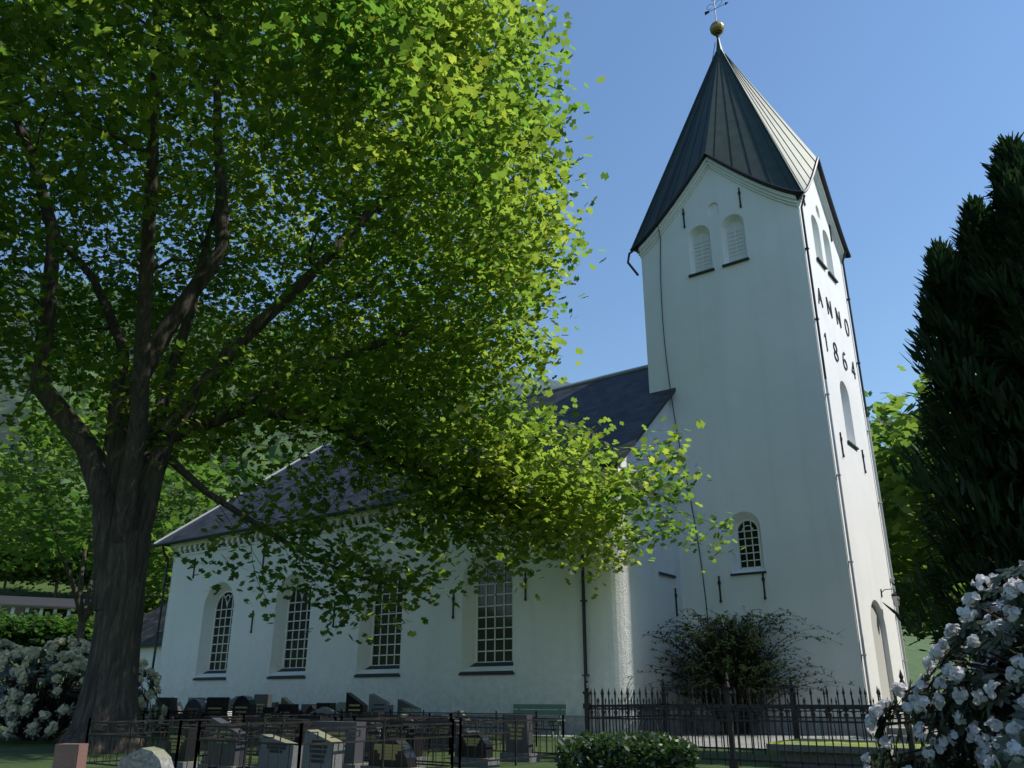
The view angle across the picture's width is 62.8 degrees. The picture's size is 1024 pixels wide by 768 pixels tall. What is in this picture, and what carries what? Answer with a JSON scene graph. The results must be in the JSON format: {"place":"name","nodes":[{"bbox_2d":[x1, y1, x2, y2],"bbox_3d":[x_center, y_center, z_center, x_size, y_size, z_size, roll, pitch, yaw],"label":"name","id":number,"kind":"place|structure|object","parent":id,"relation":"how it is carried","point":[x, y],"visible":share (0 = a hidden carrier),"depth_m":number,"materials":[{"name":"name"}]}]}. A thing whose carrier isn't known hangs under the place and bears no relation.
{"place":"outdoors","nodes":[
{"label":"outdoors","id":0,"kind":"place"},
{"bbox_2d":[0,572,974,767],"bbox_3d":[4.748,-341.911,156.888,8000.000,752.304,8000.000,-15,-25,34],"label":"ground","id":1,"kind":"structure","parent":0,"point":[16,752],"depth_m":16.30,"materials":[{"name":"green plant"}]},
{"bbox_2d":[0,497,36,557],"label":"tree","id":2,"kind":"object","parent":1,"relation":"on","point":[11,508],"visible":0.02,"depth_m":123.91,"materials":[{"name":"green plant"}]},
{"bbox_2d":[0,605,38,647],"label":"hedge","id":3,"kind":"object","parent":1,"relation":"on","point":[6,628],"visible":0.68,"depth_m":85.31,"materials":[{"name":"green plant"}]},
{"bbox_2d":[0,505,68,595],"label":"tree","id":4,"kind":"object","parent":1,"relation":"on","point":[7,559],"depth_m":109.86,"materials":[{"name":"green plant"}]},
{"bbox_2d":[4,608,92,652],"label":"hedge","id":5,"kind":"object","parent":1,"relation":"on","point":[41,628],"depth_m":86.44,"materials":[{"name":"green plant"}]},
{"bbox_2d":[8,506,92,597],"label":"tree","id":6,"kind":"object","parent":1,"relation":"on","point":[63,577],"depth_m":112.27,"materials":[{"name":"green plant"}]},
{"bbox_2d":[46,611,94,650],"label":"hedge","id":7,"kind":"object","parent":1,"relation":"on","point":[89,629],"visible":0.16,"depth_m":88.06,"materials":[{"name":"green plant"}]},
{"bbox_2d":[0,595,153,623],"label":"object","id":8,"kind":"structure","parent":1,"relation":"on","point":[16,605],"depth_m":101.58,"materials":[{"name":"grey"}]},
{"bbox_2d":[67,529,92,594],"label":"tree","id":9,"kind":"object","parent":1,"relation":"on","point":[87,580],"depth_m":113.70,"materials":[{"name":"green plant"}]},
{"bbox_2d":[0,636,167,740],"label":"rhododendron bush","id":10,"kind":"object","parent":1,"relation":"on","point":[80,660],"depth_m":19.36,"materials":[{"name":"white plant"}]},
{"bbox_2d":[0,389,246,692],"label":"tree","id":11,"kind":"object","parent":1,"relation":"on","point":[205,474],"depth_m":52.22,"materials":[{"name":"green plant"}]},
{"bbox_2d":[84,603,167,719],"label":"outbuilding","id":12,"kind":"structure","parent":1,"relation":"on","point":[149,627],"depth_m":39.78,"materials":[{"name":"paint"}]},
{"bbox_2d":[144,546,173,612],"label":"tree","id":13,"kind":"object","parent":1,"relation":"on","point":[153,584],"depth_m":97.02,"materials":[{"name":"green plant"}]},
{"bbox_2d":[151,518,183,596],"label":"tree","id":14,"kind":"object","parent":1,"relation":"on","point":[163,530],"depth_m":117.89,"materials":[{"name":"green plant"}]},
{"bbox_2d":[155,510,187,526],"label":"tree","id":15,"kind":"object","parent":1,"relation":"on","point":[168,520],"depth_m":130.87,"materials":[{"name":"green plant"}]},
{"bbox_2d":[0,279,400,562],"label":"hill forest trees","id":16,"kind":"object","parent":1,"relation":"on","point":[274,450],"visible":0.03,"depth_m":204.22,"materials":[{"name":"green plant"}]},
{"bbox_2d":[52,692,539,767],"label":"gravestones","id":17,"kind":"object","parent":1,"relation":"on","point":[70,755],"visible":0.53,"depth_m":11.79,"materials":[{"name":"black stone"}]},
{"bbox_2d":[64,708,563,767],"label":"plot fences","id":18,"kind":"object","parent":1,"relation":"on","point":[253,722],"visible":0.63,"depth_m":11.72,"materials":[{"name":"metal"}]},
{"bbox_2d":[0,0,745,753],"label":"maple tree","id":19,"kind":"object","parent":1,"relation":"on","point":[422,54],"depth_m":18.41,"materials":[{"name":"green plant"}]},
{"bbox_2d":[149,401,692,734],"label":"church nave","id":20,"kind":"structure","parent":1,"relation":"on","point":[486,650],"depth_m":26.76,"materials":[{"name":"paint"}]},
{"bbox_2d":[146,364,675,707],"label":"roof","id":21,"kind":"structure","parent":20,"relation":"attached to","point":[629,401],"depth_m":31.73,"materials":[{"name":"grey tile"}]},
{"bbox_2d":[0,271,916,622],"bbox_3d":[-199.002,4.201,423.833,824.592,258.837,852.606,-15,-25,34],"label":"hill forest","id":22,"kind":"object","parent":1,"relation":"on","point":[8,407],"depth_m":219.47,"materials":[{"name":"green plant"}]},
{"bbox_2d":[513,704,566,736],"bbox_3d":[0.605,8.771,21.859,1.700,0.780,0.495,-15,-25,34],"label":"bench","id":23,"kind":"object","parent":1,"relation":"on","point":[559,712],"visible":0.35,"depth_m":21.95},
{"bbox_2d":[553,728,700,767],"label":"box hedge","id":24,"kind":"object","parent":1,"relation":"on","point":[643,742],"depth_m":8.22,"materials":[{"name":"green plant"}]},
{"bbox_2d":[625,606,854,733],"bbox_3d":[5.619,7.892,23.252,6.875,3.415,5.168,-15,-25,34],"label":"shrub","id":25,"kind":"object","parent":1,"relation":"on","point":[734,645],"depth_m":23.12,"materials":[{"name":"green plant"}]},
{"bbox_2d":[583,670,1012,767],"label":"iron fence","id":26,"kind":"object","parent":1,"relation":"on","point":[728,707],"visible":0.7,"depth_m":12.43,"materials":[{"name":"black metal"}]},
{"bbox_2d":[766,738,960,767],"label":"hedge","id":27,"kind":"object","parent":1,"relation":"on","point":[829,750],"depth_m":11.91,"materials":[{"name":"green plant"}]},
{"bbox_2d":[862,390,941,641],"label":"tree","id":28,"kind":"object","parent":1,"relation":"on","point":[887,428],"depth_m":53.53,"materials":[{"name":"green plant"}]},
{"bbox_2d":[868,427,950,639],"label":"tree","id":29,"kind":"object","parent":1,"relation":"on","point":[921,636],"depth_m":49.47,"materials":[{"name":"green plant"}]},
{"bbox_2d":[864,365,985,651],"bbox_3d":[18.591,5.888,33.271,13.221,14.774,13.822,-15,-25,34],"label":"tree","id":30,"kind":"object","parent":1,"relation":"on","point":[898,529],"depth_m":33.01,"materials":[{"name":"green plant"}]},
{"bbox_2d":[887,454,966,567],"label":"tree","id":31,"kind":"object","parent":1,"relation":"on","point":[918,515],"visible":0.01,"depth_m":42.57,"materials":[{"name":"green plant"}]},
{"bbox_2d":[861,560,1023,767],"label":"rhododendron bush","id":32,"kind":"object","parent":1,"relation":"on","point":[1005,760],"depth_m":7.26,"materials":[{"name":"white plant"}]},
{"bbox_2d":[882,131,1023,683],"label":"conifer tree","id":33,"kind":"object","parent":1,"relation":"on","point":[971,302],"depth_m":16.04,"materials":[{"name":"green plant"}]},
{"bbox_2d":[949,519,1013,616],"bbox_3d":[15.745,5.246,20.134,9.350,6.774,9.748,-15,-25,34],"label":"tree","id":34,"kind":"object","parent":1,"relation":"on","point":[962,587],"visible":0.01,"depth_m":22.45,"materials":[{"name":"green plant"}]},
{"bbox_2d":[0,0,1023,447],"label":"sky","id":35,"kind":"structure","parent":0,"point":[900,104],"materials":[{"name":"blue"}]},
{"bbox_2d":[144,722,936,748],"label":"gravel path","id":36,"kind":"structure","parent":0,"point":[742,739],"depth_m":21.08,"materials":[{"name":"grey gravel"}]},
{"bbox_2d":[638,708,682,735],"bbox_3d":[3.793,8.985,22.431,1.400,0.780,0.550,-15,-25,34],"label":"memorial stone","id":37,"kind":"object","parent":36,"relation":"on","point":[677,724],"visible":0.32,"depth_m":22.16,"materials":[{"name":"stone"}]},
{"bbox_2d":[637,157,927,735],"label":"church tower","id":38,"kind":"structure","parent":0,"point":[745,366],"depth_m":26.43,"materials":[{"name":"white paint"}]},
{"bbox_2d":[630,0,850,257],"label":"church spire","id":39,"kind":"structure","parent":38,"relation":"on","point":[740,126],"depth_m":30.78,"materials":[{"name":"grey metal"}]},
{"bbox_2d":[627,42,910,729],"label":"church fittings","id":40,"kind":"object","parent":38,"relation":"attached to","point":[894,595],"visible":0.82,"depth_m":26.46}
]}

